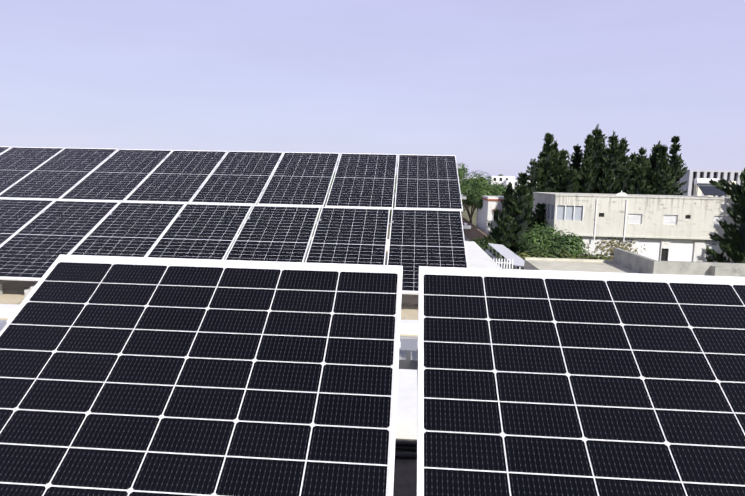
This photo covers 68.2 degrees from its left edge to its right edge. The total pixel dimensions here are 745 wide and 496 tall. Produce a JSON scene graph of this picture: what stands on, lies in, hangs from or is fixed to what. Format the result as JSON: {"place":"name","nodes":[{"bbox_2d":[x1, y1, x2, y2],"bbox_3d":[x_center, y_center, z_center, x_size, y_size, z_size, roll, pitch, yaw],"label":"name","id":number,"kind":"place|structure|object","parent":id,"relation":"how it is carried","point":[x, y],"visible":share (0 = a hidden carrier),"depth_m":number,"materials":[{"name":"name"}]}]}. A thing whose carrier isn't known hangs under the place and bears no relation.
{"place":"outdoors","nodes":[
{"label":"outdoors","id":0,"kind":"place"},
{"bbox_2d":[0,246,417,495],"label":"roof slab","id":1,"kind":"structure","parent":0,"point":[405,477],"depth_m":7.16,"materials":[{"name":"beige concrete"}]},
{"bbox_2d":[0,304,417,334],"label":"white roof kerb","id":2,"kind":"structure","parent":1,"relation":"on","point":[406,326],"depth_m":6.52,"materials":[{"name":"paint"}]},
{"bbox_2d":[0,322,417,369],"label":"array support","id":3,"kind":"object","parent":1,"relation":"on","point":[408,354],"visible":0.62,"depth_m":1.50,"materials":[{"name":"silver metal"}]},
{"bbox_2d":[0,254,402,495],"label":"solar panel","id":4,"kind":"object","parent":3,"relation":"attached to","point":[134,376],"visible":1,"depth_m":1.42,"materials":[{"name":"black glass"}]},
{"bbox_2d":[417,266,744,495],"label":"solar panel","id":5,"kind":"object","parent":3,"relation":"attached to","point":[550,383],"visible":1,"depth_m":1.38,"materials":[{"name":"black glass"}]},
{"bbox_2d":[0,155,470,297],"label":"array support","id":6,"kind":"object","parent":1,"relation":"on","point":[27,291],"visible":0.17,"depth_m":9.17,"materials":[{"name":"silver metal"}]},
{"bbox_2d":[0,146,11,154],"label":"solar panel","id":7,"kind":"object","parent":6,"relation":"on","point":[3,149],"visible":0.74,"depth_m":11.54,"materials":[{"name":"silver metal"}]},
{"bbox_2d":[0,198,54,246],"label":"solar panel","id":8,"kind":"object","parent":6,"relation":"on","point":[17,215],"visible":0.98,"depth_m":9.15,"materials":[{"name":"black glass"}]},
{"bbox_2d":[0,147,64,193],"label":"solar panel","id":9,"kind":"object","parent":6,"relation":"on","point":[17,164],"visible":0.96,"depth_m":10.97,"materials":[{"name":"black glass"}]},
{"bbox_2d":[0,148,117,200],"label":"solar panel","id":10,"kind":"object","parent":6,"relation":"on","point":[59,175],"visible":0.96,"depth_m":10.43,"materials":[{"name":"black glass"}]},
{"bbox_2d":[0,200,119,280],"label":"solar panel","id":11,"kind":"object","parent":6,"relation":"on","point":[35,247],"visible":0.96,"depth_m":8.49,"materials":[{"name":"black glass"}]},
{"bbox_2d":[59,149,172,201],"bbox_3d":[-4.790,-1.423,10.487,1.134,0.035,2.285,2,33,4],"label":"solar panel","id":12,"kind":"object","parent":6,"relation":"on","point":[119,175],"visible":0.96,"depth_m":10.34,"materials":[{"name":"black glass"}]},
{"bbox_2d":[70,202,185,256],"bbox_3d":[-3.838,-0.153,8.476,1.134,0.036,2.285,2,33,4],"label":"solar panel","id":13,"kind":"object","parent":6,"relation":"on","point":[131,229],"visible":0.73,"depth_m":8.64,"materials":[{"name":"black glass"}]},
{"bbox_2d":[124,150,227,203],"bbox_3d":[-3.633,-1.389,10.415,1.134,0.035,2.285,2,33,4],"label":"solar panel","id":14,"kind":"object","parent":6,"relation":"on","point":[178,176],"visible":0.98,"depth_m":10.27,"materials":[{"name":"black glass"}]},
{"bbox_2d":[147,203,252,259],"bbox_3d":[-2.681,-0.117,8.396,1.134,0.037,2.285,2,33,4],"label":"solar panel","id":15,"kind":"object","parent":6,"relation":"on","point":[201,231],"visible":0.65,"depth_m":8.56,"materials":[{"name":"black glass"}]},
{"bbox_2d":[190,151,283,205],"bbox_3d":[-2.470,-1.356,10.338,1.134,0.037,2.285,2,33,4],"label":"solar panel","id":16,"kind":"object","parent":6,"relation":"on","point":[240,177],"visible":0.96,"depth_m":10.18,"materials":[{"name":"black glass"}]},
{"bbox_2d":[225,205,320,261],"bbox_3d":[-1.521,-0.082,8.327,1.134,0.038,2.285,2,33,4],"label":"solar panel","id":17,"kind":"object","parent":6,"relation":"on","point":[275,233],"visible":0.71,"depth_m":8.49,"materials":[{"name":"black glass"}]},
{"bbox_2d":[257,152,339,207],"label":"solar panel","id":18,"kind":"object","parent":6,"relation":"on","point":[301,179],"visible":1,"depth_m":10.11,"materials":[{"name":"black glass"}]},
{"bbox_2d":[305,207,389,264],"bbox_3d":[-0.358,-0.045,8.242,1.134,0.038,2.285,2,33,4],"label":"solar panel","id":19,"kind":"object","parent":6,"relation":"on","point":[345,235],"visible":0.69,"depth_m":8.41,"materials":[{"name":"black glass"}]},
{"bbox_2d":[325,153,396,209],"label":"solar panel","id":20,"kind":"object","parent":6,"relation":"on","point":[363,180],"visible":1,"depth_m":10.03,"materials":[{"name":"black glass"}]},
{"bbox_2d":[387,208,467,294],"bbox_3d":[0.808,-0.013,8.171,1.134,0.035,2.285,2,33,4],"label":"solar panel","id":21,"kind":"object","parent":6,"relation":"on","point":[427,237],"visible":0.69,"depth_m":8.26,"materials":[{"name":"black glass"}]},
{"bbox_2d":[394,154,462,211],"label":"solar panel","id":22,"kind":"object","parent":6,"relation":"on","point":[427,181],"visible":0.94,"depth_m":9.95,"materials":[{"name":"black glass"}]},
{"bbox_2d":[395,440,416,458],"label":"cable conduits","id":23,"kind":"object","parent":1,"relation":"on","point":[406,445],"visible":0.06,"depth_m":3.61,"materials":[{"name":"black plastic"}]},
{"bbox_2d":[396,341,417,439],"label":"roof","id":24,"kind":"structure","parent":1,"relation":"on","point":[406,423],"depth_m":4.03,"materials":[{"name":"white concrete"}]},
{"bbox_2d":[0,320,417,341],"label":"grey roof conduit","id":25,"kind":"object","parent":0,"point":[406,337],"visible":0.02,"depth_m":6.09,"materials":[{"name":"grey metal"}]},
{"bbox_2d":[238,178,476,238],"bbox_3d":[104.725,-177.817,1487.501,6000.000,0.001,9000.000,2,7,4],"label":"ground","id":26,"kind":"structure","parent":0,"point":[464,214],"depth_m":115.59,"materials":[{"name":"brown plant"}]},
{"bbox_2d":[462,217,486,239],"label":"brown street wall","id":27,"kind":"structure","parent":26,"relation":"on","point":[474,231],"depth_m":66.53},
{"bbox_2d":[470,237,486,244],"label":"hedge bush","id":28,"kind":"object","parent":26,"relation":"on","point":[477,239],"visible":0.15,"depth_m":47.28,"materials":[{"name":"green plant"}]},
{"bbox_2d":[459,179,501,210],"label":"broadleaf tree","id":29,"kind":"object","parent":26,"relation":"on","point":[468,204],"visible":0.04,"depth_m":80.04,"materials":[{"name":"green plant"}]},
{"bbox_2d":[457,163,505,222],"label":"broadleaf tree","id":30,"kind":"object","parent":26,"relation":"on","point":[472,189],"visible":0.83,"depth_m":68.60,"materials":[{"name":"green plant"}]},
{"bbox_2d":[479,242,495,252],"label":"hedge bush","id":31,"kind":"object","parent":26,"relation":"on","point":[486,246],"visible":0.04,"depth_m":43.43,"materials":[{"name":"green plant"}]},
{"bbox_2d":[478,240,497,254],"bbox_3d":[9.094,0.657,45.735,2.998,2.650,2.524,2,7,4],"label":"hedge bush","id":32,"kind":"object","parent":26,"relation":"on","point":[492,242],"visible":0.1,"depth_m":45.41,"materials":[{"name":"green plant"}]},
{"bbox_2d":[462,184,516,205],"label":"broadleaf tree","id":33,"kind":"object","parent":26,"relation":"on","point":[495,185],"depth_m":73.54,"materials":[{"name":"green plant"}]},
{"bbox_2d":[483,249,502,261],"bbox_3d":[8.873,1.195,42.691,2.454,2.338,2.671,2,7,4],"label":"hedge bush","id":34,"kind":"object","parent":26,"relation":"on","point":[494,254],"visible":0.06,"depth_m":42.10,"materials":[{"name":"green plant"}]},
{"bbox_2d":[476,195,517,240],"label":"building","id":35,"kind":"structure","parent":26,"relation":"on","point":[486,212],"depth_m":61.17,"materials":[{"name":"white paint"}]},
{"bbox_2d":[460,176,536,193],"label":"building","id":36,"kind":"structure","parent":26,"relation":"on","point":[505,180],"depth_m":202.89,"materials":[{"name":"white"}]},
{"bbox_2d":[479,213,518,268],"bbox_3d":[11.417,-0.537,46.526,4.987,4.886,4.659,2,7,4],"label":"tree","id":37,"kind":"object","parent":26,"relation":"on","point":[507,237],"visible":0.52,"depth_m":45.89,"materials":[{"name":"green plant"}]},
{"bbox_2d":[493,258,512,268],"bbox_3d":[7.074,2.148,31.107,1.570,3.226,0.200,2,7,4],"label":"white picket fence","id":38,"kind":"object","parent":26,"relation":"on","point":[504,262],"visible":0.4,"depth_m":30.83,"materials":[{"name":"white paint"}]},
{"bbox_2d":[494,184,513,228],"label":"conifer tree","id":39,"kind":"object","parent":26,"relation":"on","point":[510,191],"visible":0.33,"depth_m":59.90,"materials":[{"name":"green plant"}]},
{"bbox_2d":[485,243,524,269],"bbox_3d":[8.934,1.693,36.924,1.277,2.755,11.289,2,7,4],"label":"pergola canopy","id":40,"kind":"object","parent":26,"relation":"on","point":[506,253],"visible":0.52,"depth_m":36.78,"materials":[{"name":"grey metal"}]},
{"bbox_2d":[486,184,539,268],"bbox_3d":[12.728,-1.819,47.025,5.380,7.362,6.501,0,7,-13],"label":"tree","id":41,"kind":"object","parent":26,"relation":"on","point":[521,209],"visible":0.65,"depth_m":46.55,"materials":[{"name":"green plant"}]},
{"bbox_2d":[499,172,529,219],"bbox_3d":[16.380,-3.976,59.684,5.442,8.637,4.835,2,7,4],"label":"conifer tree","id":42,"kind":"object","parent":26,"relation":"on","point":[523,179],"visible":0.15,"depth_m":59.05,"materials":[{"name":"green plant"}]},
{"bbox_2d":[503,158,555,227],"bbox_3d":[16.092,-4.382,56.832,6.174,10.143,6.096,2,7,4],"label":"conifer tree","id":43,"kind":"object","parent":26,"relation":"on","point":[534,176],"visible":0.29,"depth_m":55.98,"materials":[{"name":"green plant"}]},
{"bbox_2d":[515,251,546,269],"bbox_3d":[10.477,1.675,36.394,2.354,3.023,2.490,2,7,4],"label":"garden shrub","id":44,"kind":"object","parent":26,"relation":"on","point":[522,254],"visible":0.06,"depth_m":36.29,"materials":[{"name":"green plant"}]},
{"bbox_2d":[528,202,549,231],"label":"tree","id":45,"kind":"object","parent":26,"relation":"on","point":[540,211],"visible":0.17,"depth_m":47.55,"materials":[{"name":"green plant"}]},
{"bbox_2d":[517,220,566,252],"bbox_3d":[13.444,0.124,43.118,4.156,4.550,4.113,-4,9,-36],"label":"garden shrub","id":46,"kind":"object","parent":26,"relation":"on","point":[546,230],"visible":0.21,"depth_m":42.88,"materials":[{"name":"green plant"}]},
{"bbox_2d":[526,243,564,257],"bbox_3d":[11.886,1.365,37.806,3.088,3.350,2.788,2,7,4],"label":"garden shrub","id":47,"kind":"object","parent":26,"relation":"on","point":[542,251],"visible":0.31,"depth_m":37.39,"materials":[{"name":"green plant"}]},
{"bbox_2d":[536,153,554,191],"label":"conifer tree","id":48,"kind":"object","parent":26,"relation":"on","point":[540,179],"visible":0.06,"depth_m":57.13,"materials":[{"name":"green plant"}]},
{"bbox_2d":[536,132,558,191],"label":"conifer tree","id":49,"kind":"object","parent":26,"relation":"on","point":[548,164],"visible":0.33,"depth_m":56.54,"materials":[{"name":"green plant"}]},
{"bbox_2d":[519,229,582,257],"bbox_3d":[13.328,0.571,41.380,4.366,4.096,4.170,0,7,-11],"label":"garden shrub","id":50,"kind":"object","parent":26,"relation":"on","point":[555,244],"visible":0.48,"depth_m":40.72,"materials":[{"name":"green plant"}]},
{"bbox_2d":[551,140,559,187],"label":"conifer tree","id":51,"kind":"object","parent":26,"relation":"on","point":[556,155],"visible":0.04,"depth_m":57.92,"materials":[{"name":"green plant"}]},
{"bbox_2d":[550,149,569,192],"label":"conifer tree","id":52,"kind":"object","parent":26,"relation":"on","point":[562,164],"visible":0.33,"depth_m":56.06,"materials":[{"name":"green plant"}]},
{"bbox_2d":[557,148,569,169],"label":"conifer tree","id":53,"kind":"object","parent":26,"relation":"on","point":[567,154],"depth_m":59.93,"materials":[{"name":"green plant"}]},
{"bbox_2d":[556,249,578,258],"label":"garden shrub","id":54,"kind":"object","parent":26,"relation":"on","point":[565,254],"visible":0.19,"depth_m":36.84,"materials":[{"name":"green plant"}]},
{"bbox_2d":[560,167,579,192],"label":"conifer tree","id":55,"kind":"object","parent":26,"relation":"on","point":[570,176],"visible":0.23,"depth_m":55.30,"materials":[{"name":"green plant"}]},
{"bbox_2d":[560,232,588,258],"bbox_3d":[15.406,0.610,42.719,3.237,3.768,3.623,2,7,4],"label":"garden shrub","id":56,"kind":"object","parent":26,"relation":"on","point":[580,242],"visible":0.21,"depth_m":41.57,"materials":[{"name":"green plant"}]},
{"bbox_2d":[568,144,582,182],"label":"conifer tree","id":57,"kind":"object","parent":26,"relation":"on","point":[576,158],"visible":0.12,"depth_m":61.36,"materials":[{"name":"green plant"}]},
{"bbox_2d":[576,252,592,258],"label":"garden shrub","id":58,"kind":"object","parent":26,"relation":"on","point":[586,256],"visible":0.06,"depth_m":37.09,"materials":[{"name":"green plant"}]},
{"bbox_2d":[576,158,596,192],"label":"conifer tree","id":59,"kind":"object","parent":26,"relation":"on","point":[585,178],"visible":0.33,"depth_m":56.14,"materials":[{"name":"green plant"}]},
{"bbox_2d":[577,133,598,192],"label":"conifer tree","id":60,"kind":"object","parent":26,"relation":"on","point":[589,142],"visible":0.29,"depth_m":58.22,"materials":[{"name":"green plant"}]},
{"bbox_2d":[577,124,608,193],"bbox_3d":[23.891,-6.459,59.500,8.610,13.942,8.195,2,7,4],"label":"conifer tree","id":61,"kind":"object","parent":26,"relation":"on","point":[598,153],"visible":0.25,"depth_m":58.83,"materials":[{"name":"green plant"}]},
{"bbox_2d":[589,254,611,259],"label":"garden shrub","id":62,"kind":"object","parent":26,"relation":"on","point":[604,257],"visible":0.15,"depth_m":37.17,"materials":[{"name":"green plant"}]},
{"bbox_2d":[598,132,606,167],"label":"conifer tree","id":63,"kind":"object","parent":26,"relation":"on","point":[603,141],"visible":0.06,"depth_m":60.35,"materials":[{"name":"green plant"}]},
{"bbox_2d":[596,168,619,193],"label":"conifer tree","id":64,"kind":"object","parent":26,"relation":"on","point":[609,187],"visible":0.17,"depth_m":54.50,"materials":[{"name":"green plant"}]},
{"bbox_2d":[593,130,629,193],"bbox_3d":[25.459,-5.913,58.171,8.904,13.262,6.091,8,10,41],"label":"conifer tree","id":65,"kind":"object","parent":26,"relation":"on","point":[613,153],"visible":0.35,"depth_m":57.55,"materials":[{"name":"green plant"}]},
{"bbox_2d":[616,139,627,168],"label":"conifer tree","id":66,"kind":"object","parent":26,"relation":"on","point":[621,147],"depth_m":58.81,"materials":[{"name":"green plant"}]},
{"bbox_2d":[615,165,631,193],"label":"conifer tree","id":67,"kind":"object","parent":26,"relation":"on","point":[624,180],"visible":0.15,"depth_m":55.42,"materials":[{"name":"green plant"}]},
{"bbox_2d":[619,137,630,161],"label":"conifer tree","id":68,"kind":"object","parent":26,"relation":"on","point":[626,145],"visible":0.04,"depth_m":61.64,"materials":[{"name":"green plant"}]},
{"bbox_2d":[620,158,634,189],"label":"conifer tree","id":69,"kind":"object","parent":26,"relation":"on","point":[628,163],"visible":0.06,"depth_m":58.10,"materials":[{"name":"green plant"}]},
{"bbox_2d":[630,151,637,181],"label":"conifer tree","id":70,"kind":"object","parent":26,"relation":"on","point":[632,155],"visible":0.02,"depth_m":65.67,"materials":[{"name":"green plant"}]},
{"bbox_2d":[532,192,740,261],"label":"building","id":71,"kind":"structure","parent":26,"relation":"on","point":[674,227],"depth_m":44.24,"materials":[{"name":"white"}]},
{"bbox_2d":[587,237,645,258],"bbox_3d":[19.840,0.024,44.707,4.605,2.750,0.149,2,7,4],"label":"bush","id":72,"kind":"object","parent":71,"relation":"attached to","point":[611,250],"depth_m":44.69,"materials":[{"name":"plant"}]},
{"bbox_2d":[694,178,726,196],"bbox_3d":[28.818,-5.139,46.877,2.000,1.598,1.736,2,7,4],"label":"solar water heater","id":73,"kind":"object","parent":71,"relation":"on","point":[705,186],"visible":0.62,"depth_m":46.90,"materials":[{"name":"white paint"}]},
{"bbox_2d":[617,163,660,194],"bbox_3d":[26.530,-3.732,55.426,5.891,9.671,6.263,2,7,4],"label":"conifer tree","id":74,"kind":"object","parent":26,"relation":"on","point":[639,181],"visible":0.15,"depth_m":54.79,"materials":[{"name":"green plant"}]},
{"bbox_2d":[630,147,654,194],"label":"conifer tree","id":75,"kind":"object","parent":26,"relation":"on","point":[641,159],"visible":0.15,"depth_m":58.03,"materials":[{"name":"green plant"}]},
{"bbox_2d":[646,140,677,194],"bbox_3d":[30.873,-5.715,60.796,8.994,12.453,7.385,2,7,4],"label":"conifer tree","id":76,"kind":"object","parent":26,"relation":"on","point":[654,151],"visible":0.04,"depth_m":59.86,"materials":[{"name":"green plant"}]},
{"bbox_2d":[651,158,673,194],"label":"conifer tree","id":77,"kind":"object","parent":26,"relation":"on","point":[661,184],"visible":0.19,"depth_m":56.62,"materials":[{"name":"green plant"}]},
{"bbox_2d":[650,145,677,194],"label":"conifer tree","id":78,"kind":"object","parent":26,"relation":"on","point":[662,152],"visible":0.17,"depth_m":58.84,"materials":[{"name":"green plant"}]},
{"bbox_2d":[666,136,687,195],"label":"conifer tree","id":79,"kind":"object","parent":26,"relation":"on","point":[675,161],"visible":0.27,"depth_m":61.48,"materials":[{"name":"green plant"}]},
{"bbox_2d":[705,168,744,262],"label":"conifer tree","id":80,"kind":"object","parent":26,"relation":"on","point":[733,248],"visible":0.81,"depth_m":33.56,"materials":[{"name":"green plant"}]},
{"bbox_2d":[232,235,501,268],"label":"roof","id":81,"kind":"structure","parent":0,"point":[477,256],"depth_m":11.08,"materials":[{"name":"white concrete"}]},
{"bbox_2d":[0,0,744,179],"label":"sky","id":82,"kind":"structure","parent":0,"point":[483,83],"materials":[{"name":"blue"}]},
{"bbox_2d":[389,180,396,222],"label":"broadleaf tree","id":83,"kind":"object","parent":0,"point":[393,204],"depth_m":46.15,"materials":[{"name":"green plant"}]},
{"bbox_2d":[524,257,636,272],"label":"flat roof","id":84,"kind":"structure","parent":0,"point":[567,264],"depth_m":28.96,"materials":[{"name":"beige concrete"}]},
{"bbox_2d":[617,191,627,195],"bbox_3d":[20.515,-4.518,45.275,0.900,0.400,0.160,2,7,4],"label":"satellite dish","id":85,"kind":"object","parent":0,"point":[621,193],"visible":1,"depth_m":45.25,"materials":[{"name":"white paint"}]},
{"bbox_2d":[613,248,744,276],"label":"parapet wall","id":86,"kind":"structure","parent":0,"point":[637,263],"depth_m":25.14,"materials":[{"name":"concrete"}]},
{"bbox_2d":[677,170,743,197],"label":"striped office block","id":87,"kind":"structure","parent":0,"point":[689,177],"depth_m":97.17,"materials":[{"name":"grey concrete"}]}
]}

